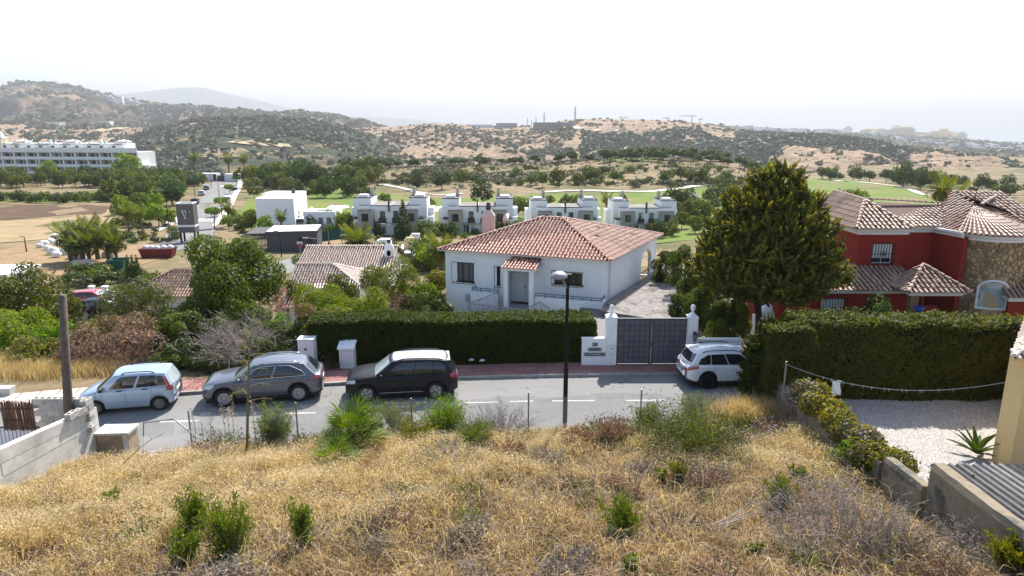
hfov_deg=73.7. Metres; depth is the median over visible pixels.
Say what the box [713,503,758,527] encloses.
fallen branches
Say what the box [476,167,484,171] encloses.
shrub
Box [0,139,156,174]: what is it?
apartment block
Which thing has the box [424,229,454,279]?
palm tree
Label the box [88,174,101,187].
carob tree
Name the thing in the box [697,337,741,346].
garden wall
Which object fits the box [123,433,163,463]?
arching stem
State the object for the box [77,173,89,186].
wild olive
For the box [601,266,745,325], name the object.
parking slab
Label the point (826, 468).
grey green bush
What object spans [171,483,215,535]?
green weed
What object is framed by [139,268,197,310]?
tiled roof
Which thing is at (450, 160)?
stone pine
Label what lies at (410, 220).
window
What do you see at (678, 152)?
stone pine
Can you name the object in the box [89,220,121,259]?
palm tree
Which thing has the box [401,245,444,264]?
builders terrace
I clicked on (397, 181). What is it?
scrub bush
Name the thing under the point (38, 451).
concrete wall
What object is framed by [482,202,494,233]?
chimney
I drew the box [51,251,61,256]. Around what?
rubble bag
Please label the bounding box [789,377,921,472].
ivy mound
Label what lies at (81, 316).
dead branches
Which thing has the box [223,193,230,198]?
parked car
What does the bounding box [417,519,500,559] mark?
grey brush
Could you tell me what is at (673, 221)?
wild olive
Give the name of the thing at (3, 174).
wild olive
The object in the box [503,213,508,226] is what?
satellite dish
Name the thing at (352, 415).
fan palm
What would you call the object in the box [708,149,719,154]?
stone pine
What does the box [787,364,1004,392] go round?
washing line
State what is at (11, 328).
bush
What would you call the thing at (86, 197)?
shrub
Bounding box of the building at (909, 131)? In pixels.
[908,127,911,134]
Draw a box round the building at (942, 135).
[934,134,947,137]
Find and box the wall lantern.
[693,331,696,341]
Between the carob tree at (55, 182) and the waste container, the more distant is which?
the carob tree at (55, 182)
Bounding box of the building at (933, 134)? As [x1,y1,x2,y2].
[929,132,939,136]
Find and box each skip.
[137,245,177,257]
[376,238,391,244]
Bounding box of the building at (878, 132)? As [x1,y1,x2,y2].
[868,131,886,134]
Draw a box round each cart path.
[380,184,463,194]
[545,184,710,191]
[830,179,927,194]
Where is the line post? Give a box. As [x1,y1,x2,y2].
[780,361,786,416]
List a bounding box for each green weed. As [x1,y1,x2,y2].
[98,485,120,501]
[167,516,202,567]
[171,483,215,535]
[191,490,256,567]
[283,495,316,547]
[595,486,644,539]
[617,551,641,575]
[654,464,667,482]
[667,460,687,480]
[682,438,700,453]
[743,542,765,556]
[760,473,800,509]
[788,463,806,478]
[980,527,1023,575]
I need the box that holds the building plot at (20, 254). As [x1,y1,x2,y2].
[0,242,162,275]
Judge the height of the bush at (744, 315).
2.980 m
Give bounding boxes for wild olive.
[0,168,10,187]
[6,166,15,171]
[6,175,25,187]
[13,170,31,186]
[30,171,46,186]
[53,171,72,187]
[63,169,77,182]
[68,174,78,185]
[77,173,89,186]
[78,170,89,174]
[79,175,94,186]
[96,167,110,172]
[97,177,118,192]
[104,172,117,180]
[110,169,118,181]
[117,169,124,180]
[121,180,133,195]
[122,171,133,180]
[126,172,150,182]
[128,180,144,193]
[128,192,148,207]
[139,166,154,171]
[139,180,160,192]
[147,186,166,200]
[159,173,176,178]
[163,189,179,205]
[174,172,185,181]
[195,174,205,185]
[232,215,247,228]
[233,165,262,183]
[241,177,263,191]
[242,209,256,229]
[247,186,260,197]
[266,173,286,188]
[270,160,284,171]
[277,172,292,179]
[277,176,293,187]
[280,160,297,170]
[304,215,320,224]
[308,179,314,188]
[311,182,323,197]
[333,165,355,178]
[337,165,358,178]
[343,166,361,176]
[352,175,368,188]
[353,187,364,193]
[355,169,366,180]
[356,156,377,163]
[362,166,380,179]
[363,170,376,179]
[369,162,384,179]
[377,192,391,200]
[392,241,404,254]
[406,255,419,265]
[407,236,431,254]
[415,219,433,232]
[421,226,439,235]
[430,194,435,204]
[431,220,446,231]
[453,168,470,186]
[495,221,503,229]
[505,219,518,225]
[513,196,524,212]
[518,197,528,214]
[524,175,534,182]
[534,171,547,187]
[545,194,555,202]
[549,167,565,181]
[552,174,564,182]
[558,193,576,203]
[570,172,579,181]
[576,174,585,181]
[582,164,596,181]
[582,171,592,180]
[585,168,603,178]
[608,170,617,178]
[611,172,623,182]
[658,174,666,181]
[661,170,674,179]
[667,217,679,226]
[668,223,679,235]
[674,165,687,179]
[674,211,689,228]
[679,198,698,214]
[685,169,696,177]
[685,215,705,232]
[689,170,701,178]
[691,197,715,218]
[696,167,710,176]
[711,177,725,186]
[721,170,734,179]
[910,179,925,188]
[991,184,1012,193]
[1013,183,1022,191]
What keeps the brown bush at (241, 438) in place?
on the field at (882, 492)
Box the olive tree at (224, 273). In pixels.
[180,231,290,339]
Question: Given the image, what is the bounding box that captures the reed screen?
[0,400,36,430]
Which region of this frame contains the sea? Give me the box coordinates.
[754,127,1023,143]
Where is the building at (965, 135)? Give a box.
[955,132,967,138]
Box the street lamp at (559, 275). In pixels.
[551,271,571,428]
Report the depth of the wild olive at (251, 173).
234.28 m
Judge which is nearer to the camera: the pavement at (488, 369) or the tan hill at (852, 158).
the pavement at (488, 369)
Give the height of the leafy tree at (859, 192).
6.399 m
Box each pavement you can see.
[0,379,202,404]
[39,362,677,394]
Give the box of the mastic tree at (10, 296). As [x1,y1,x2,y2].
[0,259,74,331]
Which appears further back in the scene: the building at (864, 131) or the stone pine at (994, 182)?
the building at (864, 131)
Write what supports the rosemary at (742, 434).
on the field at (882, 492)
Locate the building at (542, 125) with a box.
[533,122,575,129]
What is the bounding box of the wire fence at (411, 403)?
[187,389,728,446]
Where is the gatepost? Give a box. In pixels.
[101,285,108,290]
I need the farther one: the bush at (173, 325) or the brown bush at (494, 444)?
the bush at (173, 325)
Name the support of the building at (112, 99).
on the mountain at (18, 102)
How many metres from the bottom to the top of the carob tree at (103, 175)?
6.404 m
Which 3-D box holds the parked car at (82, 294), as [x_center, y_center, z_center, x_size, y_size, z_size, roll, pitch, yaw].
[-35.672,0.862,58.595,4.000,1.478,2.069,-1,13,-3]
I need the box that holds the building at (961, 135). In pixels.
[953,134,963,139]
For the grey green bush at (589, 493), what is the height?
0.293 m
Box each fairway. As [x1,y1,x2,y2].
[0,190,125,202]
[241,186,741,242]
[602,158,661,161]
[804,178,937,203]
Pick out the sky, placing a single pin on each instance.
(755, 63)
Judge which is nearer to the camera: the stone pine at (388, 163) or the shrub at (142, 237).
the shrub at (142, 237)
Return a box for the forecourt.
[580,307,651,357]
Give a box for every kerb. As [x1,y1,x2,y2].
[0,372,681,410]
[103,428,631,456]
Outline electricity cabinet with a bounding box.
[297,335,317,360]
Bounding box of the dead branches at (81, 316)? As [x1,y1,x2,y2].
[21,294,95,336]
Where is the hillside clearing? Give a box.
[94,127,128,131]
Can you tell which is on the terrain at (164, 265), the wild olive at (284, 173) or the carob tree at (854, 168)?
the wild olive at (284, 173)
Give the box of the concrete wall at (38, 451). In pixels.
[0,407,98,486]
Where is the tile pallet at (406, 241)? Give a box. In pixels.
[404,237,413,248]
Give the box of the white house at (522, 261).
[437,215,663,312]
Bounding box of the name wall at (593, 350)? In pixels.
[581,337,605,365]
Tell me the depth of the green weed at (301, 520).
13.10 m
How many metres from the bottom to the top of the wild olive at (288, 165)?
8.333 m
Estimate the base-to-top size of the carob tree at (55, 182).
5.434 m
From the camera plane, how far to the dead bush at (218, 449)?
21.55 m
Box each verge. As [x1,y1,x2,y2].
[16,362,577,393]
[157,217,176,230]
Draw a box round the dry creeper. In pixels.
[772,380,800,409]
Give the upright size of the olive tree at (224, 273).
7.081 m
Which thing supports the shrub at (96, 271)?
on the terrain at (164, 265)
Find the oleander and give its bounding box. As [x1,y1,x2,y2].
[398,286,430,315]
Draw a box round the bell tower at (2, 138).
[0,132,8,147]
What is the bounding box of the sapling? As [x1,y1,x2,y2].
[230,315,275,453]
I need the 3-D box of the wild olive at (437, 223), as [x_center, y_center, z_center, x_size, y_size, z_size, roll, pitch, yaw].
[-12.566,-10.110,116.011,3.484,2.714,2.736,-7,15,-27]
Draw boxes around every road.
[0,376,742,451]
[22,257,296,314]
[594,129,659,130]
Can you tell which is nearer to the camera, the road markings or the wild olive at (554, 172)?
the road markings
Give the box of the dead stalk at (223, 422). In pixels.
[219,405,225,440]
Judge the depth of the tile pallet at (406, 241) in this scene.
90.47 m
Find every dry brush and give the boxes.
[110,351,163,370]
[316,353,346,370]
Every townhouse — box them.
[352,186,434,234]
[438,187,517,233]
[525,189,600,222]
[603,191,677,229]
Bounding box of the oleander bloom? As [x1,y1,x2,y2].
[386,293,412,313]
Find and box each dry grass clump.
[0,348,54,368]
[0,356,130,383]
[6,355,135,381]
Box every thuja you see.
[650,248,683,283]
[664,243,693,293]
[666,289,705,317]
[675,263,710,304]
[685,283,726,336]
[712,297,748,336]
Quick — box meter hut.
[337,340,356,368]
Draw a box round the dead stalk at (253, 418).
[249,396,258,442]
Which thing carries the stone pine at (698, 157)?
on the terrain at (164, 265)
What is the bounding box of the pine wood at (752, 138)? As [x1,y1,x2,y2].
[578,126,1023,169]
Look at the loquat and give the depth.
39.83 m
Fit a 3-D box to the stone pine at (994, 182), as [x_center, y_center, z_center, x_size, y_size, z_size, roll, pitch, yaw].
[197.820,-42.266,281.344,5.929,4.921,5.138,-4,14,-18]
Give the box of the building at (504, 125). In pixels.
[496,123,516,127]
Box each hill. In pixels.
[0,124,142,142]
[129,117,399,173]
[352,119,1023,176]
[727,127,1023,154]
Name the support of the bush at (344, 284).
on the terrain at (164, 265)
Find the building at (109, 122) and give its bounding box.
[98,121,113,123]
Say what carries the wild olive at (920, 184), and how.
on the terrain at (164, 265)
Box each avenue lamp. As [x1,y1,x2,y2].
[163,190,169,226]
[273,230,281,256]
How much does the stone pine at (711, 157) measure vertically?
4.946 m
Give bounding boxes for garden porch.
[282,296,306,323]
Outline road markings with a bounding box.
[160,399,664,421]
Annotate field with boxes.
[0,204,109,218]
[0,209,118,242]
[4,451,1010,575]
[199,147,261,157]
[229,139,294,146]
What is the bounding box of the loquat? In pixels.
[424,297,455,311]
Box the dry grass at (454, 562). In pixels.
[0,437,1003,575]
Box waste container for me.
[105,257,129,269]
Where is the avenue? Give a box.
[158,181,238,249]
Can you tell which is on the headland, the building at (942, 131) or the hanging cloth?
the building at (942, 131)
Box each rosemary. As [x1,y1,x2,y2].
[587,383,808,472]
[711,422,776,447]
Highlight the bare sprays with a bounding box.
[80,295,171,359]
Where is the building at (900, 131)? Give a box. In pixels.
[892,127,907,134]
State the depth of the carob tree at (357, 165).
255.92 m
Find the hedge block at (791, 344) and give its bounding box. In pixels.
[756,319,818,408]
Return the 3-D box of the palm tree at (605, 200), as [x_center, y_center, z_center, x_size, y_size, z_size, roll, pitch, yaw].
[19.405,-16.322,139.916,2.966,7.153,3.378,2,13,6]
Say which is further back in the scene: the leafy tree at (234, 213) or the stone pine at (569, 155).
the stone pine at (569, 155)
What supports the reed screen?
attached to the barred gate at (7, 436)
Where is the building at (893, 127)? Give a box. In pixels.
[889,125,900,130]
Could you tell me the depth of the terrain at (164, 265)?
218.63 m
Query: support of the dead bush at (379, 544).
on the field at (882, 492)
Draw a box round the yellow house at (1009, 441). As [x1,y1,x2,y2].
[991,320,1023,465]
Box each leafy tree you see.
[35,158,59,181]
[110,151,142,169]
[110,194,127,208]
[114,197,134,216]
[129,202,147,225]
[143,201,165,225]
[146,190,163,206]
[162,207,176,225]
[219,213,234,228]
[230,208,237,216]
[242,207,255,215]
[253,215,274,227]
[325,207,341,224]
[333,210,353,229]
[415,240,426,263]
[415,249,426,265]
[416,247,430,269]
[417,243,432,269]
[431,260,445,270]
[851,186,870,197]
[929,168,943,182]
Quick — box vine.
[825,434,870,473]
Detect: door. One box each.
[340,351,352,364]
[524,272,528,301]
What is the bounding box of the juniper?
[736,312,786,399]
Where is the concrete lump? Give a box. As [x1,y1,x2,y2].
[0,385,16,394]
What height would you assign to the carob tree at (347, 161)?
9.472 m
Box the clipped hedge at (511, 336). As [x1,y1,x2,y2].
[306,307,597,366]
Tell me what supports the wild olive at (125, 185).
on the terrain at (164, 265)
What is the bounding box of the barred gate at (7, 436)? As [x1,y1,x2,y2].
[0,426,40,445]
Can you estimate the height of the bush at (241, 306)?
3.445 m
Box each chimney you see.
[384,239,394,256]
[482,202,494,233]
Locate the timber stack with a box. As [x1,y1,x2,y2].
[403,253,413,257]
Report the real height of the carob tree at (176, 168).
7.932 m
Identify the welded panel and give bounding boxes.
[97,419,198,452]
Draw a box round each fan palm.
[308,430,364,464]
[318,389,392,449]
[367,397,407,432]
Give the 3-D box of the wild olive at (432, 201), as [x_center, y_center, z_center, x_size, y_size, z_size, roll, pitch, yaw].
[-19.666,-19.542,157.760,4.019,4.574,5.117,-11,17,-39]
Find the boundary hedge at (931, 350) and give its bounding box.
[779,306,1023,401]
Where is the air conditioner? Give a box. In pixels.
[464,292,470,301]
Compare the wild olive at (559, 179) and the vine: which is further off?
the wild olive at (559, 179)
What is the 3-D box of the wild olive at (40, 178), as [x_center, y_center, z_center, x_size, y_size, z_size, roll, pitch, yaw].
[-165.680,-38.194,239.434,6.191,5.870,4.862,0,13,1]
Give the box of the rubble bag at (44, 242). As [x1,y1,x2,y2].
[39,240,49,244]
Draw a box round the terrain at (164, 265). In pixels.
[0,155,1023,390]
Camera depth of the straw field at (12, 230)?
125.12 m
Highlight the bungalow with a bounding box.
[298,244,404,287]
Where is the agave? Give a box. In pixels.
[943,425,998,458]
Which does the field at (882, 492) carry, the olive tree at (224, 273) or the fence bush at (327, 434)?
the fence bush at (327, 434)
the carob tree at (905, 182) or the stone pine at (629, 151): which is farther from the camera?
the stone pine at (629, 151)
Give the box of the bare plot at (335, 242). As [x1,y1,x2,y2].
[322,239,348,244]
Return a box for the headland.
[857,132,975,140]
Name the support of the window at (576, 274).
in the white house at (522, 261)
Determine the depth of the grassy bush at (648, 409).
24.32 m
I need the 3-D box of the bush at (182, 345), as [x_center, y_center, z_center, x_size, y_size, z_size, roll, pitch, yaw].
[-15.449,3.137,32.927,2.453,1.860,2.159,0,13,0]
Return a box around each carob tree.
[35,167,52,184]
[49,173,63,187]
[76,164,89,171]
[84,166,95,173]
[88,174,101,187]
[98,170,115,183]
[117,177,132,193]
[121,178,138,194]
[145,177,166,189]
[151,164,162,171]
[156,177,186,205]
[167,166,185,175]
[184,175,192,185]
[188,173,200,186]
[254,169,270,187]
[258,164,278,184]
[283,178,304,190]
[285,165,303,179]
[292,158,310,169]
[300,162,319,181]
[305,163,321,179]
[316,174,336,197]
[317,166,328,175]
[328,164,343,175]
[336,172,358,197]
[337,156,353,165]
[347,160,363,167]
[363,155,382,168]
[372,224,384,234]
[408,171,423,187]
[430,169,451,188]
[443,221,459,236]
[470,180,495,201]
[643,222,650,230]
[649,218,668,234]
[663,186,684,197]
[668,184,697,202]
[676,205,689,218]
[701,183,720,201]
[710,196,720,206]
[716,179,740,201]
[833,171,842,179]
[847,163,861,179]
[853,168,864,178]
[889,160,920,186]
[897,179,909,184]
[910,165,934,188]
[956,175,967,184]
[973,172,991,189]
[996,184,1011,196]
[998,174,1016,184]
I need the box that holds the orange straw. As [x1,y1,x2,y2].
[351,450,383,470]
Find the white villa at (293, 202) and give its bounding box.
[255,189,341,229]
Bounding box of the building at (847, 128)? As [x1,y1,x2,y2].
[843,126,851,131]
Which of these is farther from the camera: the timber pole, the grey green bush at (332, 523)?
the timber pole
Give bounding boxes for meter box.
[94,424,139,454]
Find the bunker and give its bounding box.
[327,205,349,208]
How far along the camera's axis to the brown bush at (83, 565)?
12.96 m
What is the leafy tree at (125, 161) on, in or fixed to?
on the terrain at (164, 265)
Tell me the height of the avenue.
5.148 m
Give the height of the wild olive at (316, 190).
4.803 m
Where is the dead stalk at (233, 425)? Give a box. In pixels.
[229,400,236,447]
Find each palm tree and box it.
[46,221,83,261]
[55,231,88,259]
[58,216,94,258]
[70,227,104,258]
[76,212,118,259]
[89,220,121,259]
[99,229,131,257]
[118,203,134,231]
[133,205,145,231]
[188,151,198,170]
[218,198,233,225]
[221,152,233,172]
[236,152,248,170]
[273,208,287,224]
[338,221,376,246]
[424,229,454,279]
[600,191,613,207]
[922,170,963,204]
[943,177,977,192]
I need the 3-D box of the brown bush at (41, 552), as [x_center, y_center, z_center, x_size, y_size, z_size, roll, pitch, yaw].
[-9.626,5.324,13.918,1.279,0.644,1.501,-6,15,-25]
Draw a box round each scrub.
[0,79,387,127]
[0,119,156,142]
[0,424,974,575]
[97,114,406,174]
[301,157,785,187]
[351,118,1022,177]
[700,123,1023,154]
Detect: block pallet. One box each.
[59,247,66,254]
[101,251,113,257]
[410,233,420,241]
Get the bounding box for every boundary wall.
[775,384,797,423]
[796,399,882,481]
[880,457,927,518]
[923,463,1023,573]
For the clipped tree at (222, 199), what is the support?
on the terrain at (164, 265)
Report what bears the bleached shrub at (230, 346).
on the terrain at (164, 265)
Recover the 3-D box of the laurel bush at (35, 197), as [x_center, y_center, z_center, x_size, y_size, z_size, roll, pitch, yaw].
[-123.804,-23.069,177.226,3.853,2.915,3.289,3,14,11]
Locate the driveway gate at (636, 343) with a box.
[616,318,687,364]
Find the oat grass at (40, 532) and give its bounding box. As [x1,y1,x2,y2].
[0,418,993,575]
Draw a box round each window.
[361,214,367,221]
[408,213,413,221]
[456,262,474,282]
[496,214,502,221]
[497,267,499,285]
[553,272,582,286]
[625,215,630,221]
[870,244,892,262]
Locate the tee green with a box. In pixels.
[243,205,351,223]
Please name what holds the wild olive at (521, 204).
on the fairway at (321, 201)
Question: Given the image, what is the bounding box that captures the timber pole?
[58,294,73,413]
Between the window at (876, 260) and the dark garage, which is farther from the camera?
the dark garage
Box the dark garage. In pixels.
[246,225,322,251]
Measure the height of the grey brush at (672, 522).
0.353 m
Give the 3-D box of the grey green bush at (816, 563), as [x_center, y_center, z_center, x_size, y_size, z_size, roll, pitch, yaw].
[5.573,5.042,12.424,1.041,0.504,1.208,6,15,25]
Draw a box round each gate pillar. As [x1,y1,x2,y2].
[605,304,617,364]
[686,304,698,344]
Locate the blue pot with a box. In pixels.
[913,305,924,312]
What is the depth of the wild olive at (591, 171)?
240.05 m
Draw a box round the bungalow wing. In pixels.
[289,262,374,304]
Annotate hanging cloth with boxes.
[831,380,840,395]
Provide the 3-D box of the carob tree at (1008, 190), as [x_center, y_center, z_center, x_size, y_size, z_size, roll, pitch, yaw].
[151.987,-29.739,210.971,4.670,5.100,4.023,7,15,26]
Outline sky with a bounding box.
[0,0,1023,126]
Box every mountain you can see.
[0,81,376,127]
[116,87,495,126]
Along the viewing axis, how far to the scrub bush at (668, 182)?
228.40 m
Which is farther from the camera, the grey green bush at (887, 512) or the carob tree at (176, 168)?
the carob tree at (176, 168)
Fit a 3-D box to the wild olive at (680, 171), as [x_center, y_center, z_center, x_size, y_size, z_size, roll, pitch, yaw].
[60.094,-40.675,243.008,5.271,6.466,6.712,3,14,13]
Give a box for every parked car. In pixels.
[71,289,106,302]
[78,361,182,414]
[79,297,119,317]
[190,198,199,203]
[198,190,205,195]
[202,352,325,406]
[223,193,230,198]
[345,348,460,401]
[676,341,745,388]
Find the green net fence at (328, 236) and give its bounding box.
[322,228,352,243]
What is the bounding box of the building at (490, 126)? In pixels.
[467,125,492,127]
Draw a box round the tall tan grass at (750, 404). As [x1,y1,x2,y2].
[678,385,791,429]
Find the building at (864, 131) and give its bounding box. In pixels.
[859,129,877,133]
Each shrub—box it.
[1,192,10,199]
[38,191,51,200]
[49,335,113,362]
[64,262,85,270]
[69,192,84,201]
[69,315,168,370]
[73,268,94,277]
[77,194,92,201]
[87,193,97,200]
[90,268,103,275]
[92,275,175,330]
[94,264,113,272]
[108,208,117,214]
[110,217,124,224]
[124,231,135,237]
[138,234,148,239]
[140,273,156,280]
[166,226,177,231]
[169,304,301,375]
[234,224,243,230]
[269,182,278,188]
[291,299,338,342]
[342,191,352,196]
[410,264,420,271]
[420,264,432,270]
[458,231,467,238]
[471,228,479,233]
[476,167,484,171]
[511,167,522,173]
[515,178,524,184]
[591,178,600,184]
[623,165,634,171]
[635,164,644,168]
[702,164,711,169]
[714,165,722,171]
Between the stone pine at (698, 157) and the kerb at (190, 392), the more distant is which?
the stone pine at (698, 157)
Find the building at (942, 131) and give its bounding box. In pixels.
[939,129,949,133]
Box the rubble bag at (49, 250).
[46,247,58,253]
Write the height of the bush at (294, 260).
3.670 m
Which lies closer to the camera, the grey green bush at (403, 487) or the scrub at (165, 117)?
the grey green bush at (403, 487)
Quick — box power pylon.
[923,152,929,166]
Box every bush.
[0,303,71,351]
[0,335,75,365]
[3,567,27,575]
[8,191,27,201]
[8,529,78,565]
[27,193,43,202]
[29,319,74,356]
[39,296,82,327]
[50,192,60,201]
[56,195,71,202]
[60,518,128,554]
[61,272,81,285]
[64,269,80,273]
[69,314,118,356]
[69,555,102,574]
[71,274,92,288]
[73,262,94,270]
[78,263,96,271]
[85,274,105,284]
[89,270,108,283]
[94,195,108,201]
[97,310,159,359]
[99,192,114,201]
[105,270,128,281]
[109,488,155,519]
[110,283,157,319]
[111,505,173,547]
[116,275,127,284]
[121,234,133,239]
[128,237,138,243]
[136,555,196,575]
[142,222,152,227]
[144,312,196,356]
[147,234,161,242]
[148,351,183,364]
[151,227,159,231]
[155,300,215,338]
[160,237,171,242]
[162,336,211,369]
[167,234,179,240]
[179,340,265,374]
[180,307,232,343]
[181,544,274,575]
[183,430,224,453]
[185,274,218,317]
[193,422,265,450]
[200,543,291,575]
[200,554,244,575]
[203,441,235,455]
[223,294,271,339]
[230,270,285,335]
[231,428,266,448]
[239,332,297,354]
[239,474,291,496]
[251,400,300,446]
[257,310,292,337]
[267,433,314,454]
[270,315,308,351]
[271,284,294,314]
[281,279,305,313]
[285,431,318,449]
[286,530,326,549]
[287,508,342,534]
[290,254,300,265]
[291,282,352,323]
[300,428,327,439]
[305,472,360,504]
[313,428,343,445]
[313,513,352,533]
[320,303,362,311]
[320,431,366,450]
[323,273,360,302]
[326,496,355,517]
[332,409,383,441]
[338,431,388,452]
[341,285,388,313]
[352,528,405,561]
[358,255,422,307]
[373,501,420,534]
[378,399,417,434]
[383,475,428,497]
[391,178,400,184]
[397,413,441,441]
[404,279,446,312]
[411,392,467,433]
[415,442,445,459]
[423,269,445,292]
[423,434,470,451]
[438,496,492,526]
[440,471,492,503]
[440,511,516,557]
[440,551,511,575]
[443,523,486,549]
[452,414,502,434]
[455,415,497,444]
[455,434,496,450]
[466,412,511,435]
[467,174,478,181]
[475,177,486,183]
[484,437,513,452]
[496,436,525,457]
[510,430,535,442]
[514,448,549,463]
[521,164,530,169]
[521,439,572,468]
[523,544,608,575]
[533,535,560,551]
[533,545,566,564]
[552,182,560,186]
[552,534,603,567]
[553,553,621,575]
[554,469,601,488]
[557,425,596,447]
[563,411,631,443]
[566,476,600,494]
[568,496,596,516]
[575,486,603,500]
[576,443,596,452]
[581,414,633,447]
[590,417,631,447]
[593,409,641,437]
[593,416,634,444]
[595,464,653,501]
[596,469,631,491]
[599,166,611,173]
[619,412,660,437]
[625,453,662,477]
[630,180,640,187]
[631,400,665,427]
[634,178,644,182]
[634,510,664,531]
[645,451,670,466]
[650,568,673,575]
[652,452,698,477]
[656,461,701,486]
[659,452,697,466]
[666,158,675,163]
[666,179,676,186]
[679,390,713,422]
[682,544,748,575]
[684,452,736,489]
[690,482,723,504]
[693,177,703,182]
[699,411,743,435]
[703,318,734,336]
[704,177,715,182]
[709,450,753,466]
[727,406,764,431]
[735,304,752,345]
[742,410,793,438]
[744,404,789,438]
[764,535,847,574]
[780,554,824,575]
[786,545,850,575]
[788,489,836,511]
[799,474,828,487]
[804,506,836,517]
[805,460,848,484]
[815,534,878,575]
[827,531,872,554]
[829,492,886,518]
[846,292,896,316]
[868,503,903,520]
[890,527,978,575]
[931,544,975,575]
[963,565,1009,575]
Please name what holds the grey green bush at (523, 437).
on the field at (882, 492)
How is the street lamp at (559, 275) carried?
on the near pavement
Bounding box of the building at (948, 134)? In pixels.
[944,132,951,138]
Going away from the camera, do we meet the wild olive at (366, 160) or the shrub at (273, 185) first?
the shrub at (273, 185)
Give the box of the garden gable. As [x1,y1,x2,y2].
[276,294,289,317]
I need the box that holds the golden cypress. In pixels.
[682,155,857,345]
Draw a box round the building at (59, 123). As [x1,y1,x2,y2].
[44,122,65,125]
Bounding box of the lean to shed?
[925,463,1023,520]
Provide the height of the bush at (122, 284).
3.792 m
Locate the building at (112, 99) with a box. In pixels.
[108,97,116,101]
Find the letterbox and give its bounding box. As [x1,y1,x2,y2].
[607,344,615,353]
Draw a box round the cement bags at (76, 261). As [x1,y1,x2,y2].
[70,259,94,265]
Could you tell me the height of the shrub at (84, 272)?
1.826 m
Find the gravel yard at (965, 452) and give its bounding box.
[836,397,1001,481]
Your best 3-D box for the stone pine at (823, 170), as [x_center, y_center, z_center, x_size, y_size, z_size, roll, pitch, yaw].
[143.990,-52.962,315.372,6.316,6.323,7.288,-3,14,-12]
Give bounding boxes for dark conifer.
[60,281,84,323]
[123,255,133,283]
[128,255,139,287]
[133,254,144,283]
[392,199,414,239]
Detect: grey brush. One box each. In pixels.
[59,497,128,533]
[346,504,394,537]
[372,485,426,513]
[400,443,447,465]
[412,435,488,474]
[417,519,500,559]
[452,444,483,463]
[463,396,551,437]
[526,463,586,499]
[640,503,710,539]
[683,450,754,483]
[709,433,998,575]
[790,465,871,504]
[819,512,985,575]
[827,446,863,472]
[907,506,1023,575]
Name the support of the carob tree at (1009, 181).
on the terrain at (164, 265)
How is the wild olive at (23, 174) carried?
on the terrain at (164, 265)
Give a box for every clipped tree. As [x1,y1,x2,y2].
[204,207,220,227]
[213,197,226,214]
[224,184,233,191]
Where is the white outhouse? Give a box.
[750,304,774,334]
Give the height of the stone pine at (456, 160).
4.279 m
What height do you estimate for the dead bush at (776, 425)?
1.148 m
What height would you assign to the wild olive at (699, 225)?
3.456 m
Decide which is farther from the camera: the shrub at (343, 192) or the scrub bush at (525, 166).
the scrub bush at (525, 166)
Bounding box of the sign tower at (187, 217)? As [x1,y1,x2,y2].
[175,202,199,242]
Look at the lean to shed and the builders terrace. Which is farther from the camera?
the builders terrace
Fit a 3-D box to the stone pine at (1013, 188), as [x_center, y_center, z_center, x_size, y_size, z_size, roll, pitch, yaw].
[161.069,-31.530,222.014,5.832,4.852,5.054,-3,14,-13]
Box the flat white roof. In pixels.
[0,264,40,294]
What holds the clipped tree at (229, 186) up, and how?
on the terrain at (164, 265)
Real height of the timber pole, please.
6.065 m
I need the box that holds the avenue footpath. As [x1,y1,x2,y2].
[213,181,242,225]
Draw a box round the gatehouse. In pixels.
[197,173,240,181]
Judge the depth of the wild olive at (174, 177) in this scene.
220.57 m
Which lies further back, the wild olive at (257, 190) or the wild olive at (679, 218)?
the wild olive at (257, 190)
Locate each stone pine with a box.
[383,160,393,169]
[393,161,402,165]
[405,159,413,168]
[411,159,421,167]
[446,158,453,163]
[453,158,459,165]
[460,158,468,164]
[477,157,491,163]
[497,158,506,164]
[508,157,517,162]
[517,157,525,163]
[530,154,541,163]
[552,154,563,162]
[555,153,565,159]
[566,150,579,160]
[567,152,577,162]
[598,149,610,161]
[610,150,618,160]
[617,151,627,161]
[627,149,637,158]
[630,151,641,159]
[632,148,644,159]
[641,151,655,160]
[653,149,666,160]
[655,151,668,162]
[667,148,678,157]
[673,150,681,155]
[680,149,692,157]
[686,152,696,157]
[688,147,698,158]
[692,155,703,163]
[704,151,717,159]
[705,154,715,164]
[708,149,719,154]
[714,155,726,162]
[719,157,729,162]
[721,151,731,156]
[735,156,745,167]
[745,161,759,168]
[816,167,829,178]
[824,170,835,176]
[863,170,876,179]
[877,169,889,181]
[967,186,979,190]
[988,180,999,186]
[999,184,1017,197]
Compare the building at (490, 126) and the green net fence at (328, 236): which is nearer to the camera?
the green net fence at (328, 236)
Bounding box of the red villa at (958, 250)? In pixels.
[746,188,1023,321]
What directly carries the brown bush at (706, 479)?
on the field at (882, 492)

